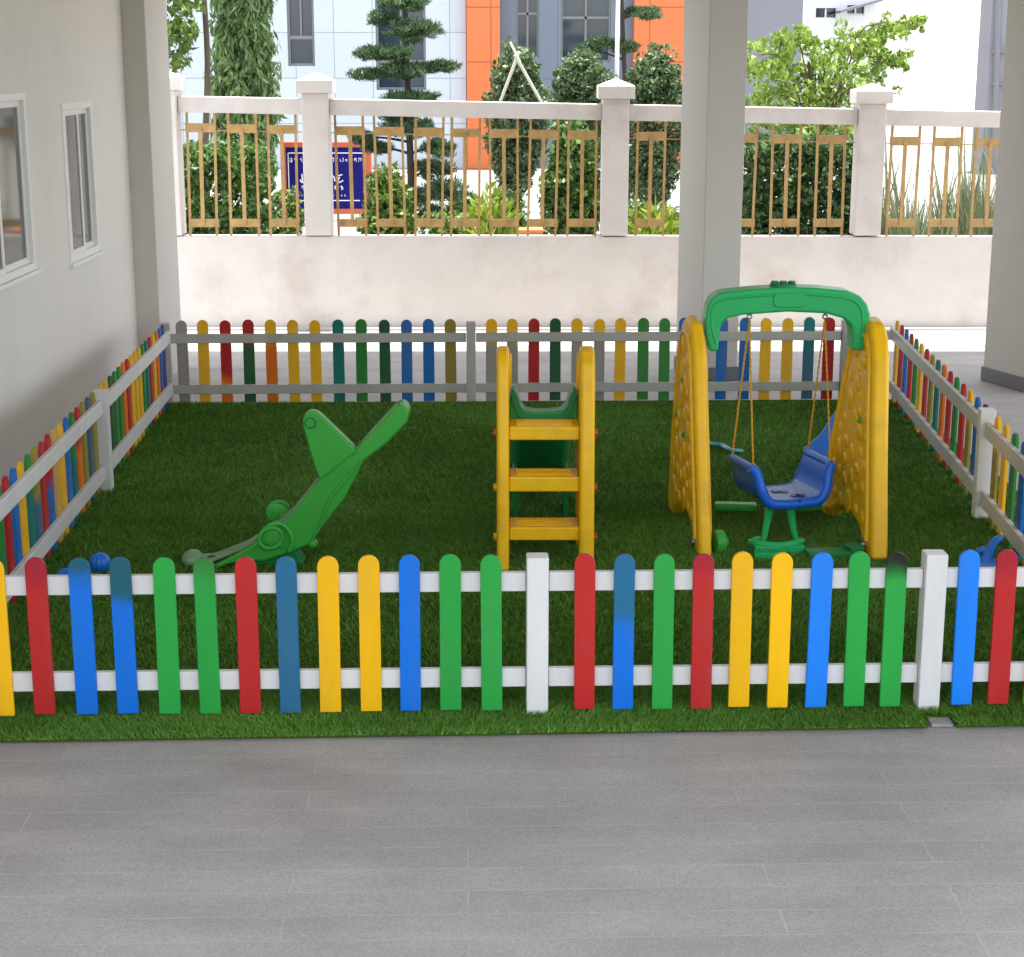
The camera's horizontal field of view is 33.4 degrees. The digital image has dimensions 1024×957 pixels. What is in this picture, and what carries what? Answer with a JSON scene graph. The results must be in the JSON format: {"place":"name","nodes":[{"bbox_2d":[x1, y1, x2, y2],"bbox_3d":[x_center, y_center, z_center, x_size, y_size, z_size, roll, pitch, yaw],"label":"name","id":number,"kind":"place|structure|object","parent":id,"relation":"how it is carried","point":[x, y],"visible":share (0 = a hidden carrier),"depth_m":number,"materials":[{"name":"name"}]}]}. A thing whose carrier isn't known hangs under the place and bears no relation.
{"place":"outdoors","nodes":[
{"label":"outdoors","id":0,"kind":"place"},
{"bbox_2d":[0,346,1023,956],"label":"floor","id":1,"kind":"structure","parent":0,"point":[890,842],"depth_m":5.68,"materials":[{"name":"grey concrete"}]},
{"bbox_2d":[120,0,180,374],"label":"column","id":2,"kind":"structure","parent":1,"relation":"on","point":[149,119],"depth_m":13.36,"materials":[{"name":"paint"}]},
{"bbox_2d":[0,399,1023,741],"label":"turf","id":3,"kind":"structure","parent":1,"relation":"on","point":[394,613],"depth_m":8.86,"materials":[{"name":"green plant"}]},
{"bbox_2d":[56,568,67,574],"bbox_3d":[-2.181,0.479,8.345,0.087,0.085,0.089,0,14,0],"label":"ball","id":4,"kind":"object","parent":3,"relation":"on","point":[63,571],"visible":0.32,"depth_m":8.32,"materials":[{"name":"blue plastic"}]},
{"bbox_2d":[0,325,172,610],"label":"picket fence","id":5,"kind":"object","parent":3,"relation":"on","point":[60,478],"visible":0.95,"depth_m":9.52,"materials":[{"name":"white paint"}]},
{"bbox_2d":[90,552,110,571],"bbox_3d":[-2.061,0.420,8.555,0.103,0.100,0.105,0,14,0],"label":"ball","id":6,"kind":"object","parent":3,"relation":"on","point":[99,561],"visible":0.99,"depth_m":8.53,"materials":[{"name":"blue plastic"}]},
{"bbox_2d":[182,399,410,567],"bbox_3d":[-1.095,0.035,8.613,1.171,0.859,0.249,0,14,0],"label":"seesaw","id":7,"kind":"object","parent":3,"relation":"on","point":[339,457],"visible":0.91,"depth_m":8.55,"materials":[{"name":"green plastic"}]},
{"bbox_2d":[0,549,1023,726],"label":"picket fence","id":8,"kind":"object","parent":3,"relation":"on","point":[928,671],"visible":0.98,"depth_m":6.63,"materials":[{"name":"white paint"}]},
{"bbox_2d":[493,346,597,570],"bbox_3d":[0.168,-0.267,9.291,0.521,1.117,1.737,0,14,0],"label":"slide","id":9,"kind":"object","parent":3,"relation":"on","point":[540,438],"visible":0.98,"depth_m":8.55,"materials":[{"name":"yellow plastic"}]},
{"bbox_2d":[711,530,728,553],"bbox_3d":[1.087,0.329,8.889,0.072,0.124,0.124,-3,14,-11],"label":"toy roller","id":10,"kind":"object","parent":3,"relation":"on","point":[719,541],"visible":1,"depth_m":8.85,"materials":[{"name":"green plastic"}]},
{"bbox_2d":[709,441,743,452],"bbox_3d":[1.351,-0.222,11.295,0.115,0.045,0.445,-9,16,-32],"label":"strap","id":11,"kind":"object","parent":3,"relation":"on","point":[726,447],"visible":0.72,"depth_m":11.17,"materials":[{"name":"teal plastic"}]},
{"bbox_2d":[714,501,824,559],"bbox_3d":[1.420,0.216,9.241,0.855,0.182,1.010,0,14,0],"label":"rocker","id":12,"kind":"object","parent":3,"relation":"on","point":[762,546],"visible":0.92,"depth_m":9.06,"materials":[{"name":"green plastic"}]},
{"bbox_2d":[668,280,888,559],"bbox_3d":[1.428,-0.368,9.146,1.081,1.371,1.094,0,14,0],"label":"toddler swing","id":13,"kind":"object","parent":3,"relation":"on","point":[859,449],"visible":1,"depth_m":8.97,"materials":[{"name":"yellow plastic"}]},
{"bbox_2d":[728,319,835,509],"bbox_3d":[1.450,-0.358,9.141,0.508,0.990,0.392,-4,14,-16],"label":"hanging swing","id":14,"kind":"object","parent":13,"relation":"hanging from","point":[809,485],"visible":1,"depth_m":9.15,"materials":[{"name":"blue plastic"}]},
{"bbox_2d":[803,411,835,456],"bbox_3d":[1.975,-0.224,10.715,0.288,0.340,0.346,0,14,0],"label":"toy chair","id":15,"kind":"object","parent":3,"relation":"on","point":[819,444],"visible":0.13,"depth_m":10.78,"materials":[{"name":"blue plastic"}]},
{"bbox_2d":[803,542,863,558],"bbox_3d":[1.666,0.371,8.837,0.298,0.056,0.117,-2,14,-8],"label":"toy board","id":16,"kind":"object","parent":3,"relation":"on","point":[849,549],"visible":0.84,"depth_m":8.81,"materials":[{"name":"green plastic"}]},
{"bbox_2d":[889,320,1023,566],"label":"picket fence","id":17,"kind":"object","parent":3,"relation":"on","point":[991,442],"visible":0.97,"depth_m":10.10,"materials":[{"name":"white paint"}]},
{"bbox_2d":[976,534,1003,566],"bbox_3d":[2.408,0.380,8.641,0.141,0.175,0.158,4,14,16],"label":"toy","id":18,"kind":"object","parent":3,"relation":"on","point":[987,553],"visible":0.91,"depth_m":8.61,"materials":[{"name":"blue plastic"}]},
{"bbox_2d":[160,317,890,402],"bbox_3d":[0.122,-0.883,12.856,5.477,0.642,0.070,0,14,-2],"label":"picket fence","id":19,"kind":"object","parent":1,"relation":"on","point":[450,337],"visible":0.77,"depth_m":12.85,"materials":[{"name":"white paint"}]},
{"bbox_2d":[674,0,748,380],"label":"column","id":20,"kind":"structure","parent":1,"relation":"on","point":[715,33],"depth_m":13.46,"materials":[{"name":"paint"}]},
{"bbox_2d":[980,0,1023,391],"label":"column","id":21,"kind":"structure","parent":1,"relation":"on","point":[1004,355],"depth_m":13.34,"materials":[{"name":"paint"}]},
{"bbox_2d":[519,227,545,234],"bbox_3d":[0.230,-2.986,21.916,0.400,0.440,0.340,0,14,0],"label":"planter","id":22,"kind":"object","parent":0,"point":[534,230],"visible":0.21,"depth_m":21.72,"materials":[{"name":"ceramic"}]},
{"bbox_2d":[187,69,985,345],"bbox_3d":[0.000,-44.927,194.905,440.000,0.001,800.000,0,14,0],"label":"ground","id":23,"kind":"structure","parent":0,"point":[938,89],"depth_m":101.33,"materials":[{"name":"concrete"}]},
{"bbox_2d":[0,0,137,491],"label":"house wall","id":24,"kind":"structure","parent":23,"relation":"on","point":[68,331],"depth_m":11.18,"materials":[{"name":"white paint"}]},
{"bbox_2d":[0,92,41,290],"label":"window","id":25,"kind":"structure","parent":24,"relation":"in","point":[17,241],"depth_m":10.26,"materials":[{"name":"grey plastic"}]},
{"bbox_2d":[61,101,103,267],"bbox_3d":[-2.971,-2.032,11.727,0.082,1.077,0.870,0,14,0],"label":"window","id":26,"kind":"structure","parent":24,"relation":"in","point":[77,125],"depth_m":11.73,"materials":[{"name":"grey"}]},
{"bbox_2d":[466,0,683,168],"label":"entrance building","id":27,"kind":"structure","parent":23,"relation":"on","point":[551,33],"depth_m":40.87,"materials":[{"name":"orange paint"}]},
{"bbox_2d":[516,0,538,57],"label":"window","id":28,"kind":"structure","parent":27,"relation":"in","point":[527,11],"depth_m":41.05,"materials":[{"name":"grey glass"}]},
{"bbox_2d":[561,0,610,61],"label":"window","id":29,"kind":"structure","parent":27,"relation":"in","point":[580,19],"depth_m":41.05,"materials":[{"name":"grey glass"}]},
{"bbox_2d":[169,71,1000,326],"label":"boundary wall","id":30,"kind":"structure","parent":23,"relation":"on","point":[323,276],"depth_m":16.35,"materials":[{"name":"paint"}]},
{"bbox_2d":[187,327,985,330],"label":"kerb","id":31,"kind":"structure","parent":23,"relation":"on","point":[592,328],"depth_m":16.43,"materials":[{"name":"concrete"}]},
{"bbox_2d":[209,126,995,234],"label":"street","id":32,"kind":"structure","parent":0,"point":[899,131],"depth_m":38.79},
{"bbox_2d":[166,0,210,195],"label":"leafy tree","id":33,"kind":"object","parent":32,"relation":"on","point":[177,27],"visible":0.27,"depth_m":23.35,"materials":[{"name":"green plant"}]},
{"bbox_2d":[183,136,277,233],"bbox_3d":[-3.400,-3.157,20.325,1.186,1.776,1.318,0,14,0],"label":"hedge","id":34,"kind":"object","parent":32,"relation":"on","point":[236,184],"visible":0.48,"depth_m":19.84,"materials":[{"name":"green plant"}]},
{"bbox_2d":[200,0,287,206],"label":"columnar tree","id":35,"kind":"object","parent":32,"relation":"on","point":[243,65],"visible":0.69,"depth_m":25.95,"materials":[{"name":"green plant"}]},
{"bbox_2d":[263,185,304,234],"bbox_3d":[-3.105,-3.515,23.314,0.614,0.980,0.659,-11,17,-37],"label":"shrub","id":36,"kind":"object","parent":32,"relation":"on","point":[290,198],"visible":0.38,"depth_m":23.18,"materials":[{"name":"green plant"}]},
{"bbox_2d":[166,0,466,167],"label":"office building","id":37,"kind":"structure","parent":32,"relation":"on","point":[324,37],"depth_m":40.81,"materials":[{"name":"white paint"}]},
{"bbox_2d":[287,0,314,65],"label":"window","id":38,"kind":"structure","parent":37,"relation":"in","point":[300,13],"depth_m":40.80,"materials":[{"name":"grey glass"}]},
{"bbox_2d":[375,0,425,89],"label":"window","id":39,"kind":"structure","parent":37,"relation":"in","point":[420,51],"depth_m":40.91,"materials":[{"name":"grey glass"}]},
{"bbox_2d":[280,142,371,218],"bbox_3d":[-3.000,-4.802,27.652,1.460,1.268,0.105,0,14,0],"label":"sign board","id":40,"kind":"object","parent":32,"relation":"on","point":[343,172],"visible":0.29,"depth_m":27.61,"materials":[{"name":"blue metal"}]},
{"bbox_2d":[355,160,419,234],"bbox_3d":[-1.375,-2.771,18.878,0.804,1.466,0.814,0,14,0],"label":"round bush","id":41,"kind":"object","parent":32,"relation":"on","point":[383,190],"visible":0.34,"depth_m":18.67,"materials":[{"name":"green plant"}]},
{"bbox_2d":[345,0,470,228],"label":"tiered pine","id":42,"kind":"object","parent":32,"relation":"on","point":[408,30],"visible":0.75,"depth_m":21.35,"materials":[{"name":"green plant"}]},
{"bbox_2d":[418,208,467,234],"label":"shrub","id":43,"kind":"object","parent":32,"relation":"on","point":[437,230],"visible":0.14,"depth_m":19.82,"materials":[{"name":"green plant"}]},
{"bbox_2d":[428,189,480,234],"bbox_3d":[-0.712,-3.284,22.432,0.857,1.029,0.887,0,14,0],"label":"shrub","id":44,"kind":"object","parent":32,"relation":"on","point":[457,204],"visible":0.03,"depth_m":22.25,"materials":[{"name":"green plant"}]},
{"bbox_2d":[458,180,522,234],"bbox_3d":[-0.222,-2.550,18.323,0.722,1.298,0.723,0,14,0],"label":"croton plant","id":45,"kind":"object","parent":32,"relation":"on","point":[484,218],"visible":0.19,"depth_m":18.16,"materials":[{"name":"green plant"}]},
{"bbox_2d":[487,188,530,234],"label":"shrub","id":46,"kind":"object","parent":32,"relation":"on","point":[522,222],"visible":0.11,"depth_m":22.33,"materials":[{"name":"green plant"}]},
{"bbox_2d":[481,36,551,201],"bbox_3d":[0.066,-4.752,24.048,1.005,2.872,1.061,0,14,0],"label":"clipped tree","id":47,"kind":"object","parent":32,"relation":"on","point":[519,88],"visible":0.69,"depth_m":23.78,"materials":[{"name":"green plant"}]},
{"bbox_2d":[499,42,542,102],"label":"tree stakes","id":48,"kind":"object","parent":47,"relation":"attached to","point":[517,58],"visible":0.77,"depth_m":23.32,"materials":[{"name":"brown wood"}]},
{"bbox_2d":[537,119,600,234],"bbox_3d":[0.648,-2.943,18.438,0.786,2.009,0.863,0,14,0],"label":"tall bush","id":49,"kind":"object","parent":32,"relation":"on","point":[574,181],"visible":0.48,"depth_m":18.15,"materials":[{"name":"green plant"}]},
{"bbox_2d":[547,46,618,139],"bbox_3d":[1.010,-4.933,25.059,1.087,2.745,1.087,0,14,0],"label":"clipped tree","id":50,"kind":"object","parent":32,"relation":"on","point":[582,68],"visible":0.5,"depth_m":24.60,"materials":[{"name":"green plant"}]},
{"bbox_2d":[615,0,619,78],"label":"flag pole","id":51,"kind":"object","parent":32,"relation":"on","point":[617,29],"visible":0.14,"depth_m":25.15,"materials":[{"name":"white metal"}]},
{"bbox_2d":[575,0,664,202],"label":"sparse pine","id":52,"kind":"object","parent":32,"relation":"on","point":[599,42],"visible":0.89,"depth_m":27.05,"materials":[{"name":"green plant"}]},
{"bbox_2d":[628,192,678,234],"bbox_3d":[1.507,-2.486,18.334,0.743,1.168,0.776,-3,14,-13],"label":"croton plant","id":53,"kind":"object","parent":32,"relation":"on","point":[670,224],"visible":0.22,"depth_m":18.15,"materials":[{"name":"green plant"}]},
{"bbox_2d":[628,195,678,230],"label":"shrub","id":54,"kind":"object","parent":32,"relation":"on","point":[630,205],"visible":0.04,"depth_m":21.28,"materials":[{"name":"green plant"}]},
{"bbox_2d":[625,40,682,206],"bbox_3d":[1.954,-4.592,23.544,1.181,2.804,1.108,0,14,0],"label":"clipped tree","id":55,"kind":"object","parent":32,"relation":"on","point":[656,80],"visible":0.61,"depth_m":23.25,"materials":[{"name":"green plant"}]},
{"bbox_2d":[642,203,678,234],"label":"shrub","id":56,"kind":"object","parent":32,"relation":"on","point":[677,215],"visible":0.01,"depth_m":20.02,"materials":[{"name":"green plant"}]},
{"bbox_2d":[741,128,853,234],"bbox_3d":[3.247,-2.992,19.441,1.571,1.930,1.530,0,14,0],"label":"hedge","id":57,"kind":"object","parent":32,"relation":"on","point":[762,193],"visible":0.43,"depth_m":18.88,"materials":[{"name":"green plant"}]},
{"bbox_2d":[744,10,928,192],"bbox_3d":[4.067,-4.533,22.524,2.609,3.166,2.529,0,14,0],"label":"lime tree","id":58,"kind":"object","parent":32,"relation":"on","point":[868,43],"visible":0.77,"depth_m":22.18,"materials":[{"name":"green plant"}]},
{"bbox_2d":[834,105,998,234],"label":"reeds","id":59,"kind":"object","parent":32,"relation":"on","point":[965,209],"visible":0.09,"depth_m":19.17,"materials":[{"name":"green plant"}]},
{"bbox_2d":[970,0,1007,173],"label":"corner building","id":60,"kind":"structure","parent":32,"relation":"on","point":[991,50],"depth_m":39.00,"materials":[{"name":"white paint"}]},
{"bbox_2d":[744,0,802,139],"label":"grey building","id":61,"kind":"structure","parent":0,"point":[766,18],"depth_m":50.25,"materials":[{"name":"grey paint"}]},
{"bbox_2d":[799,0,891,138],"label":"white house","id":62,"kind":"structure","parent":0,"point":[820,17],"depth_m":56.05,"materials":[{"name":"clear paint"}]},
{"bbox_2d":[816,8,835,18],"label":"window","id":63,"kind":"structure","parent":62,"relation":"in","point":[821,13],"depth_m":56.15,"materials":[{"name":"grey glass"}]},
{"bbox_2d":[847,5,863,14],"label":"window","id":64,"kind":"structure","parent":62,"relation":"in","point":[858,11],"depth_m":56.12,"materials":[{"name":"grey glass"}]},
{"bbox_2d":[889,0,980,68],"label":"sky","id":65,"kind":"structure","parent":0,"point":[950,40],"materials":[{"name":"white"}]}
]}

